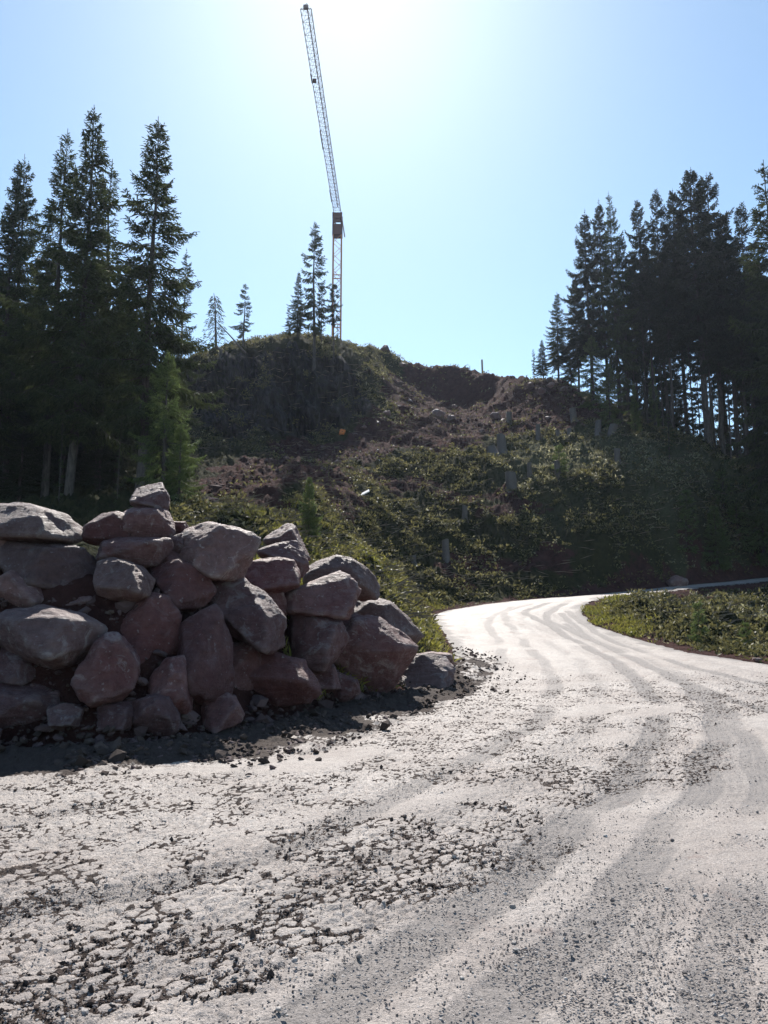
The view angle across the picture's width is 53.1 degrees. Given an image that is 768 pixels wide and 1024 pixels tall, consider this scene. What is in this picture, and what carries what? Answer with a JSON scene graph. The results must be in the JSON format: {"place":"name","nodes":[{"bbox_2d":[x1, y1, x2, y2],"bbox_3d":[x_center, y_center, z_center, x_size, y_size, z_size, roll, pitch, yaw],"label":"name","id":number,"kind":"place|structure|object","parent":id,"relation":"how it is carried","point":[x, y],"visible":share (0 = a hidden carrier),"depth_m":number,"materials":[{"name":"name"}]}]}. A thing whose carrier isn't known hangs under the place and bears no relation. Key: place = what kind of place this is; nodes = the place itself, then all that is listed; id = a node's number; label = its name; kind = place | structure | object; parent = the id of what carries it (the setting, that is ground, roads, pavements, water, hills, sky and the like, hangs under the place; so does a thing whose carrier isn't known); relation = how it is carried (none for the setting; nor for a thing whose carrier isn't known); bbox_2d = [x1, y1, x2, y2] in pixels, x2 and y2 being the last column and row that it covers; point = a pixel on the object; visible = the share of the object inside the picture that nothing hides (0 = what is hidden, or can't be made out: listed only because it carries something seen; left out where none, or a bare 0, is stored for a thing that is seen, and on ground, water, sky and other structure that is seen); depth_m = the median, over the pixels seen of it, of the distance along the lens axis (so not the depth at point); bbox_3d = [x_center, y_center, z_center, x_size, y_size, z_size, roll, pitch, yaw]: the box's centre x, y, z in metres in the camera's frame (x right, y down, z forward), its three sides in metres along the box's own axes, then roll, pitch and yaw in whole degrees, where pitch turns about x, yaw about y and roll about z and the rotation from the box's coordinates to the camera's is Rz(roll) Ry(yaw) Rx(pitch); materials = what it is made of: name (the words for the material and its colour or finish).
{"place":"outdoors","nodes":[
{"label":"outdoors","id":0,"kind":"place"},
{"bbox_2d":[302,555,379,601],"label":"boulder","id":1,"kind":"object","parent":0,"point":[363,576],"visible":0.69,"depth_m":14.99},
{"bbox_2d":[0,577,767,1023],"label":"road","id":2,"kind":"structure","parent":0,"point":[526,639],"depth_m":5.56,"materials":[{"name":"gravel"}]},
{"bbox_2d":[0,668,763,1023],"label":"crumbs","id":3,"kind":"object","parent":2,"relation":"on","point":[172,952],"visible":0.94,"depth_m":4.52,"materials":[{"name":"soil"}]},
{"bbox_2d":[0,332,767,858],"bbox_3d":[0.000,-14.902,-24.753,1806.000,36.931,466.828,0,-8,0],"label":"ground","id":4,"kind":"structure","parent":0,"point":[82,504],"depth_m":51.67,"materials":[{"name":"plant"}]},
{"bbox_2d":[0,411,48,501],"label":"spruce tree","id":5,"kind":"object","parent":4,"relation":"on","point":[21,475],"visible":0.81,"depth_m":36.60,"materials":[{"name":"green plant"}]},
{"bbox_2d":[0,163,49,462],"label":"spruce tree","id":6,"kind":"object","parent":4,"relation":"on","point":[16,216],"visible":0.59,"depth_m":41.10,"materials":[{"name":"green plant"}]},
{"bbox_2d":[0,682,59,728],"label":"boulder","id":7,"kind":"object","parent":4,"relation":"on","point":[19,705],"visible":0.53,"depth_m":9.46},
{"bbox_2d":[0,647,35,685],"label":"boulder","id":8,"kind":"object","parent":7,"relation":"on","point":[15,669],"visible":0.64,"depth_m":9.80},
{"bbox_2d":[0,604,107,669],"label":"boulder","id":9,"kind":"object","parent":8,"relation":"on","point":[49,637],"visible":0.98,"depth_m":9.75,"materials":[{"name":"stone"}]},
{"bbox_2d":[0,570,43,607],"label":"boulder","id":10,"kind":"object","parent":9,"relation":"on","point":[16,590],"visible":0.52,"depth_m":10.40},
{"bbox_2d":[66,596,91,604],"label":"boulder","id":11,"kind":"object","parent":9,"relation":"on","point":[82,600],"visible":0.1,"depth_m":10.57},
{"bbox_2d":[0,541,96,588],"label":"boulder","id":12,"kind":"object","parent":11,"relation":"on","point":[45,565],"visible":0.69,"depth_m":10.79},
{"bbox_2d":[0,502,82,543],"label":"boulder","id":13,"kind":"object","parent":12,"relation":"on","point":[25,522],"visible":0.85,"depth_m":11.06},
{"bbox_2d":[0,154,61,481],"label":"spruce tree","id":14,"kind":"object","parent":4,"relation":"on","point":[30,204],"visible":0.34,"depth_m":41.76,"materials":[{"name":"green plant"}]},
{"bbox_2d":[9,402,52,485],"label":"spruce tree","id":15,"kind":"object","parent":4,"relation":"on","point":[37,473],"visible":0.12,"depth_m":41.99,"materials":[{"name":"green plant"}]},
{"bbox_2d":[0,130,106,497],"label":"spruce tree","id":16,"kind":"object","parent":4,"relation":"on","point":[27,318],"visible":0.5,"depth_m":38.14,"materials":[{"name":"green plant"}]},
{"bbox_2d":[30,350,94,489],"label":"spruce tree","id":17,"kind":"object","parent":4,"relation":"on","point":[55,474],"visible":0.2,"depth_m":41.59,"materials":[{"name":"green plant"}]},
{"bbox_2d":[0,108,154,495],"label":"spruce tree","id":18,"kind":"object","parent":4,"relation":"on","point":[74,412],"visible":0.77,"depth_m":35.82,"materials":[{"name":"green plant"}]},
{"bbox_2d":[55,159,133,490],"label":"spruce tree","id":19,"kind":"object","parent":4,"relation":"on","point":[110,191],"visible":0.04,"depth_m":40.34,"materials":[{"name":"green plant"}]},
{"bbox_2d":[75,422,124,490],"bbox_3d":[-14.162,-2.578,38.881,2.219,4.614,3.076,-1,-8,9],"label":"spruce tree","id":20,"kind":"object","parent":4,"relation":"on","point":[103,457],"visible":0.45,"depth_m":38.48,"materials":[{"name":"green plant"}]},
{"bbox_2d":[76,370,140,489],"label":"spruce tree","id":21,"kind":"object","parent":4,"relation":"on","point":[125,459],"visible":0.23,"depth_m":40.66,"materials":[{"name":"green plant"}]},
{"bbox_2d":[96,700,133,731],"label":"boulder","id":22,"kind":"object","parent":4,"relation":"on","point":[119,716],"visible":0.93,"depth_m":9.61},
{"bbox_2d":[70,631,139,707],"bbox_3d":[-3.567,2.047,9.942,0.777,0.991,0.884,0,-8,0],"label":"boulder","id":23,"kind":"object","parent":22,"relation":"on","point":[107,671],"visible":0.98,"depth_m":9.72,"materials":[{"name":"stone"}]},
{"bbox_2d":[56,116,225,490],"bbox_3d":[-11.073,-9.133,35.574,5.637,19.798,8.419,-7,-10,39],"label":"spruce tree","id":24,"kind":"object","parent":4,"relation":"on","point":[161,336],"visible":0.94,"depth_m":35.16,"materials":[{"name":"green plant"}]},
{"bbox_2d":[120,592,181,663],"bbox_3d":[-3.365,1.753,10.864,0.846,1.238,1.108,-7,-11,42],"label":"boulder","id":25,"kind":"object","parent":4,"relation":"on","point":[150,624],"visible":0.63,"depth_m":10.61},
{"bbox_2d":[92,557,155,601],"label":"boulder","id":26,"kind":"object","parent":25,"relation":"on","point":[116,579],"visible":0.94,"depth_m":10.63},
{"bbox_2d":[131,693,180,736],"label":"boulder","id":27,"kind":"object","parent":4,"relation":"on","point":[155,713],"visible":0.92,"depth_m":9.69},
{"bbox_2d":[126,352,196,486],"bbox_3d":[-11.305,-4.358,38.871,2.960,8.206,4.104,-4,-9,27],"label":"spruce tree","id":28,"kind":"object","parent":4,"relation":"on","point":[156,461],"visible":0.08,"depth_m":38.69,"materials":[{"name":"green plant"}]},
{"bbox_2d":[122,349,215,498],"bbox_3d":[-8.349,-2.877,29.934,3.355,7.077,2.711,0,-8,3],"label":"spruce tree","id":29,"kind":"object","parent":4,"relation":"on","point":[152,470],"visible":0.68,"depth_m":29.68,"materials":[{"name":"green plant"}]},
{"bbox_2d":[150,422,199,499],"bbox_3d":[-7.434,-1.486,27.410,1.988,3.548,1.606,-6,-10,38],"label":"spruce tree","id":30,"kind":"object","parent":4,"relation":"on","point":[182,474],"visible":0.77,"depth_m":27.35,"materials":[{"name":"green plant"}]},
{"bbox_2d":[150,559,216,612],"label":"boulder","id":31,"kind":"object","parent":4,"relation":"on","point":[185,585],"visible":0.8,"depth_m":11.32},
{"bbox_2d":[96,537,173,567],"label":"boulder","id":32,"kind":"object","parent":31,"relation":"on","point":[145,552],"visible":0.75,"depth_m":11.33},
{"bbox_2d":[82,511,130,545],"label":"boulder","id":33,"kind":"object","parent":32,"relation":"on","point":[98,529],"visible":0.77,"depth_m":11.59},
{"bbox_2d":[123,506,175,537],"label":"boulder","id":34,"kind":"object","parent":32,"relation":"on","point":[141,521],"visible":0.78,"depth_m":11.79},
{"bbox_2d":[129,482,169,509],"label":"boulder","id":35,"kind":"object","parent":34,"relation":"on","point":[155,495],"visible":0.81,"depth_m":12.12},
{"bbox_2d":[173,248,205,430],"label":"spruce tree","id":36,"kind":"object","parent":4,"relation":"on","point":[193,421],"visible":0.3,"depth_m":45.72,"materials":[{"name":"green plant"}]},
{"bbox_2d":[199,296,231,361],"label":"kinked spruce","id":37,"kind":"object","parent":4,"relation":"on","point":[215,311],"visible":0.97,"depth_m":67.94,"materials":[{"name":"green plant"}]},
{"bbox_2d":[201,693,244,733],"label":"boulder","id":38,"kind":"object","parent":4,"relation":"on","point":[224,711],"visible":0.91,"depth_m":10.34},
{"bbox_2d":[177,604,234,704],"bbox_3d":[-2.541,2.029,10.898,0.869,1.452,1.369,0,-8,0],"label":"boulder","id":39,"kind":"object","parent":38,"relation":"on","point":[205,645],"visible":0.88,"depth_m":10.58,"materials":[{"name":"stone"}]},
{"bbox_2d":[0,588,455,746],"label":"stone chips","id":40,"kind":"object","parent":4,"relation":"on","point":[260,701],"visible":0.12,"depth_m":10.57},
{"bbox_2d":[46,702,84,727],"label":"boulder","id":41,"kind":"object","parent":40,"relation":"on","point":[66,714],"visible":1,"depth_m":9.40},
{"bbox_2d":[148,655,193,714],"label":"boulder","id":42,"kind":"object","parent":40,"relation":"on","point":[169,676],"visible":0.69,"depth_m":10.07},
{"bbox_2d":[228,284,253,346],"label":"spruce tree","id":43,"kind":"object","parent":4,"relation":"on","point":[243,325],"visible":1,"depth_m":70.16,"materials":[{"name":"green plant"}]},
{"bbox_2d":[233,641,261,690],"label":"boulder","id":44,"kind":"object","parent":4,"relation":"on","point":[247,659],"visible":0.33,"depth_m":11.63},
{"bbox_2d":[0,609,525,790],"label":"soil clods","id":45,"kind":"object","parent":4,"relation":"on","point":[115,754],"visible":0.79,"depth_m":9.56,"materials":[{"name":"soil"}]},
{"bbox_2d":[267,592,286,615],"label":"boulder","id":46,"kind":"object","parent":4,"relation":"on","point":[279,600],"visible":0.13,"depth_m":12.98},
{"bbox_2d":[249,651,321,706],"bbox_3d":[-1.551,2.594,12.050,1.173,0.900,0.999,0,-8,0],"label":"boulder","id":47,"kind":"object","parent":4,"relation":"on","point":[276,678],"visible":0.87,"depth_m":11.73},
{"bbox_2d":[210,577,286,654],"bbox_3d":[-2.206,1.602,12.122,1.413,1.264,1.165,-3,-8,18],"label":"boulder","id":48,"kind":"object","parent":47,"relation":"on","point":[255,618],"visible":0.79,"depth_m":11.73,"materials":[{"name":"stone"}]},
{"bbox_2d":[179,521,260,581],"bbox_3d":[-2.664,0.619,12.028,1.146,0.970,1.060,-5,-9,31],"label":"boulder","id":49,"kind":"object","parent":48,"relation":"on","point":[214,551],"visible":0.94,"depth_m":11.78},
{"bbox_2d":[245,557,300,592],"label":"boulder","id":50,"kind":"object","parent":48,"relation":"on","point":[274,575],"visible":0.85,"depth_m":12.97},
{"bbox_2d":[256,540,309,577],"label":"boulder","id":51,"kind":"object","parent":50,"relation":"on","point":[293,550],"visible":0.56,"depth_m":13.61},
{"bbox_2d":[263,523,310,560],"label":"boulder","id":52,"kind":"object","parent":51,"relation":"on","point":[286,532],"visible":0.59,"depth_m":14.13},
{"bbox_2d":[285,273,307,337],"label":"spruce tree","id":53,"kind":"object","parent":4,"relation":"on","point":[296,318],"visible":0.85,"depth_m":71.20,"materials":[{"name":"green plant"}]},
{"bbox_2d":[298,477,323,546],"bbox_3d":[-2.722,0.120,27.942,1.143,2.902,1.056,7,-11,-42],"label":"young spruce","id":54,"kind":"object","parent":4,"relation":"on","point":[313,520],"visible":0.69,"depth_m":27.93,"materials":[{"name":"green plant"}]},
{"bbox_2d":[296,222,337,370],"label":"spruce tree","id":55,"kind":"object","parent":4,"relation":"on","point":[317,330],"visible":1,"depth_m":69.24,"materials":[{"name":"green plant"}]},
{"bbox_2d":[300,3,344,338],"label":"tower crane","id":56,"kind":"object","parent":4,"relation":"on","point":[337,229],"visible":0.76,"depth_m":106.29,"materials":[{"name":"grey paint"}]},
{"bbox_2d":[314,664,340,692],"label":"boulder","id":57,"kind":"object","parent":4,"relation":"on","point":[329,680],"visible":0.37,"depth_m":13.01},
{"bbox_2d":[288,615,349,673],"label":"boulder","id":58,"kind":"object","parent":57,"relation":"on","point":[318,644],"visible":0.84,"depth_m":12.88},
{"bbox_2d":[284,570,361,620],"bbox_3d":[-1.173,1.500,13.685,1.552,0.922,1.449,0,-8,0],"label":"boulder","id":59,"kind":"object","parent":58,"relation":"on","point":[335,595],"visible":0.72,"depth_m":13.20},
{"bbox_2d":[325,284,342,373],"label":"spruce tree","id":60,"kind":"object","parent":4,"relation":"on","point":[333,321],"visible":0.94,"depth_m":69.58,"materials":[{"name":"green plant"}]},
{"bbox_2d":[331,672,360,701],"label":"boulder","id":61,"kind":"object","parent":4,"relation":"on","point":[350,690],"visible":0.66,"depth_m":13.23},
{"bbox_2d":[333,613,418,692],"bbox_3d":[-0.174,2.725,14.755,1.674,1.541,1.461,0,-8,0],"label":"boulder","id":62,"kind":"object","parent":4,"relation":"on","point":[380,652],"visible":0.83,"depth_m":14.24,"materials":[{"name":"stone"}]},
{"bbox_2d":[353,598,424,643],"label":"boulder","id":63,"kind":"object","parent":4,"relation":"on","point":[392,614],"visible":0.54,"depth_m":15.69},
{"bbox_2d":[201,363,596,503],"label":"rubble","id":64,"kind":"object","parent":4,"relation":"on","point":[285,458],"visible":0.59,"depth_m":61.16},
{"bbox_2d":[399,654,455,688],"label":"boulder","id":65,"kind":"object","parent":4,"relation":"on","point":[438,671],"visible":0.57,"depth_m":15.90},
{"bbox_2d":[128,343,767,643],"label":"bushes","id":66,"kind":"object","parent":4,"relation":"on","point":[355,539],"visible":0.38,"depth_m":35.74,"materials":[{"name":"green plant"}]},
{"bbox_2d":[237,495,658,699],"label":"grass","id":67,"kind":"structure","parent":4,"relation":"on","point":[436,643],"depth_m":28.30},
{"bbox_2d":[170,330,767,662],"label":"ground cover","id":68,"kind":"object","parent":4,"relation":"on","point":[753,649],"visible":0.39,"depth_m":48.12,"materials":[{"name":"green plant"}]},
{"bbox_2d":[175,333,767,642],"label":"brushwood","id":69,"kind":"object","parent":4,"relation":"on","point":[411,612],"visible":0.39,"depth_m":44.06,"materials":[{"name":"plant"}]},
{"bbox_2d":[532,340,551,380],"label":"spruce tree","id":70,"kind":"object","parent":4,"relation":"on","point":[542,371],"visible":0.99,"depth_m":73.63,"materials":[{"name":"green plant"}]},
{"bbox_2d":[544,292,569,381],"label":"spruce tree","id":71,"kind":"object","parent":4,"relation":"on","point":[559,347],"visible":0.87,"depth_m":72.88,"materials":[{"name":"green plant"}]},
{"bbox_2d":[550,442,568,480],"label":"young spruce","id":72,"kind":"object","parent":4,"relation":"on","point":[562,460],"visible":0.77,"depth_m":53.05,"materials":[{"name":"green plant"}]},
{"bbox_2d":[555,349,580,389],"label":"spruce tree","id":73,"kind":"object","parent":4,"relation":"on","point":[569,377],"visible":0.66,"depth_m":71.46,"materials":[{"name":"green plant"}]},
{"bbox_2d":[556,279,588,391],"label":"spruce tree","id":74,"kind":"object","parent":4,"relation":"on","point":[577,361],"visible":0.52,"depth_m":70.87,"materials":[{"name":"green plant"}]},
{"bbox_2d":[557,210,611,400],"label":"spruce tree","id":75,"kind":"object","parent":4,"relation":"on","point":[584,329],"visible":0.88,"depth_m":69.13,"materials":[{"name":"green plant"}]},
{"bbox_2d":[568,335,620,409],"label":"young spruce","id":76,"kind":"object","parent":4,"relation":"on","point":[595,388],"visible":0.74,"depth_m":66.27,"materials":[{"name":"green plant"}]},
{"bbox_2d":[575,198,626,399],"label":"spruce tree","id":77,"kind":"object","parent":4,"relation":"on","point":[599,240],"visible":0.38,"depth_m":70.66,"materials":[{"name":"green plant"}]},
{"bbox_2d":[589,362,633,426],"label":"young spruce","id":78,"kind":"object","parent":4,"relation":"on","point":[610,409],"visible":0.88,"depth_m":62.80,"materials":[{"name":"green plant"}]},
{"bbox_2d":[591,191,649,420],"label":"spruce tree","id":79,"kind":"object","parent":4,"relation":"on","point":[629,364],"visible":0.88,"depth_m":64.48,"materials":[{"name":"green plant"}]},
{"bbox_2d":[605,236,647,413],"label":"spruce tree","id":80,"kind":"object","parent":4,"relation":"on","point":[624,263],"visible":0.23,"depth_m":67.03,"materials":[{"name":"green plant"}]},
{"bbox_2d":[626,384,642,431],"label":"young spruce","id":81,"kind":"object","parent":4,"relation":"on","point":[635,419],"visible":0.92,"depth_m":62.37,"materials":[{"name":"green plant"}]},
{"bbox_2d":[630,351,655,423],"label":"spruce tree","id":82,"kind":"object","parent":4,"relation":"on","point":[643,410],"visible":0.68,"depth_m":64.36,"materials":[{"name":"green plant"}]},
{"bbox_2d":[619,200,667,422],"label":"spruce tree","id":83,"kind":"object","parent":4,"relation":"on","point":[633,260],"visible":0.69,"depth_m":65.94,"materials":[{"name":"green plant"}]},
{"bbox_2d":[636,302,651,425],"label":"spruce tree","id":84,"kind":"object","parent":4,"relation":"on","point":[645,357],"visible":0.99,"depth_m":63.86,"materials":[{"name":"green plant"}]},
{"bbox_2d":[627,245,673,425],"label":"spruce tree","id":85,"kind":"object","parent":4,"relation":"on","point":[653,334],"visible":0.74,"depth_m":64.79,"materials":[{"name":"green plant"}]},
{"bbox_2d":[648,359,662,427],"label":"young spruce","id":86,"kind":"object","parent":4,"relation":"on","point":[652,408],"visible":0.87,"depth_m":64.25,"materials":[{"name":"green plant"}]},
{"bbox_2d":[636,189,691,427],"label":"spruce tree","id":87,"kind":"object","parent":4,"relation":"on","point":[655,240],"visible":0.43,"depth_m":66.59,"materials":[{"name":"green plant"}]},
{"bbox_2d":[648,256,692,428],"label":"spruce tree","id":88,"kind":"object","parent":4,"relation":"on","point":[676,339],"visible":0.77,"depth_m":63.93,"materials":[{"name":"green plant"}]},
{"bbox_2d":[647,190,701,434],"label":"spruce tree","id":89,"kind":"object","parent":4,"relation":"on","point":[668,229],"visible":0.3,"depth_m":65.40,"materials":[{"name":"green plant"}]},
{"bbox_2d":[672,344,703,438],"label":"spruce tree","id":90,"kind":"object","parent":4,"relation":"on","point":[688,415],"visible":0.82,"depth_m":64.38,"materials":[{"name":"green plant"}]},
{"bbox_2d":[678,323,697,433],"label":"spruce tree","id":91,"kind":"object","parent":4,"relation":"on","point":[691,378],"visible":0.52,"depth_m":65.06,"materials":[{"name":"green plant"}]},
{"bbox_2d":[686,599,709,642],"bbox_3d":[10.465,3.917,25.568,0.813,2.067,0.731,6,-10,-36],"label":"young spruce","id":92,"kind":"object","parent":4,"relation":"on","point":[694,637],"visible":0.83,"depth_m":25.59,"materials":[{"name":"green plant"}]},
{"bbox_2d":[686,360,717,439],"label":"spruce tree","id":93,"kind":"object","parent":4,"relation":"on","point":[694,404],"visible":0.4,"depth_m":65.40,"materials":[{"name":"green plant"}]},
{"bbox_2d":[646,167,759,446],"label":"spruce tree","id":94,"kind":"object","parent":4,"relation":"on","point":[682,289],"visible":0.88,"depth_m":63.39,"materials":[{"name":"green plant"}]},
{"bbox_2d":[670,172,745,453],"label":"spruce tree","id":95,"kind":"object","parent":4,"relation":"on","point":[714,192],"visible":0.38,"depth_m":64.14,"materials":[{"name":"green plant"}]},
{"bbox_2d":[682,272,736,447],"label":"spruce tree","id":96,"kind":"object","parent":4,"relation":"on","point":[709,361],"visible":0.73,"depth_m":63.06,"materials":[{"name":"green plant"}]},
{"bbox_2d":[712,384,739,455],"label":"spruce tree","id":97,"kind":"object","parent":4,"relation":"on","point":[726,425],"visible":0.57,"depth_m":64.03,"materials":[{"name":"green plant"}]},
{"bbox_2d":[687,212,765,459],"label":"spruce tree","id":98,"kind":"object","parent":4,"relation":"on","point":[721,230],"visible":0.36,"depth_m":63.38,"materials":[{"name":"green plant"}]},
{"bbox_2d":[717,328,735,458],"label":"spruce tree","id":99,"kind":"object","parent":4,"relation":"on","point":[726,389],"visible":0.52,"depth_m":63.23,"materials":[{"name":"green plant"}]},
{"bbox_2d":[714,264,766,454],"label":"spruce tree","id":100,"kind":"object","parent":4,"relation":"on","point":[735,365],"visible":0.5,"depth_m":62.82,"materials":[{"name":"green plant"}]},
{"bbox_2d":[715,159,767,515],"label":"spruce tree","id":101,"kind":"object","parent":4,"relation":"on","point":[759,333],"visible":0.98,"depth_m":52.30,"materials":[{"name":"green plant"}]},
{"bbox_2d":[721,202,767,467],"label":"spruce tree","id":102,"kind":"object","parent":4,"relation":"on","point":[740,213],"visible":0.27,"depth_m":63.87,"materials":[{"name":"green plant"}]},
{"bbox_2d":[732,374,767,466],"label":"spruce tree","id":103,"kind":"object","parent":4,"relation":"on","point":[748,401],"visible":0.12,"depth_m":63.43,"materials":[{"name":"green plant"}]},
{"bbox_2d":[752,268,767,483],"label":"spruce tree","id":104,"kind":"object","parent":4,"relation":"on","point":[765,389],"visible":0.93,"depth_m":49.73,"materials":[{"name":"green plant"}]},
{"bbox_2d":[0,0,767,447],"label":"sky","id":105,"kind":"structure","parent":0,"point":[471,140],"materials":[{"name":"blue"}]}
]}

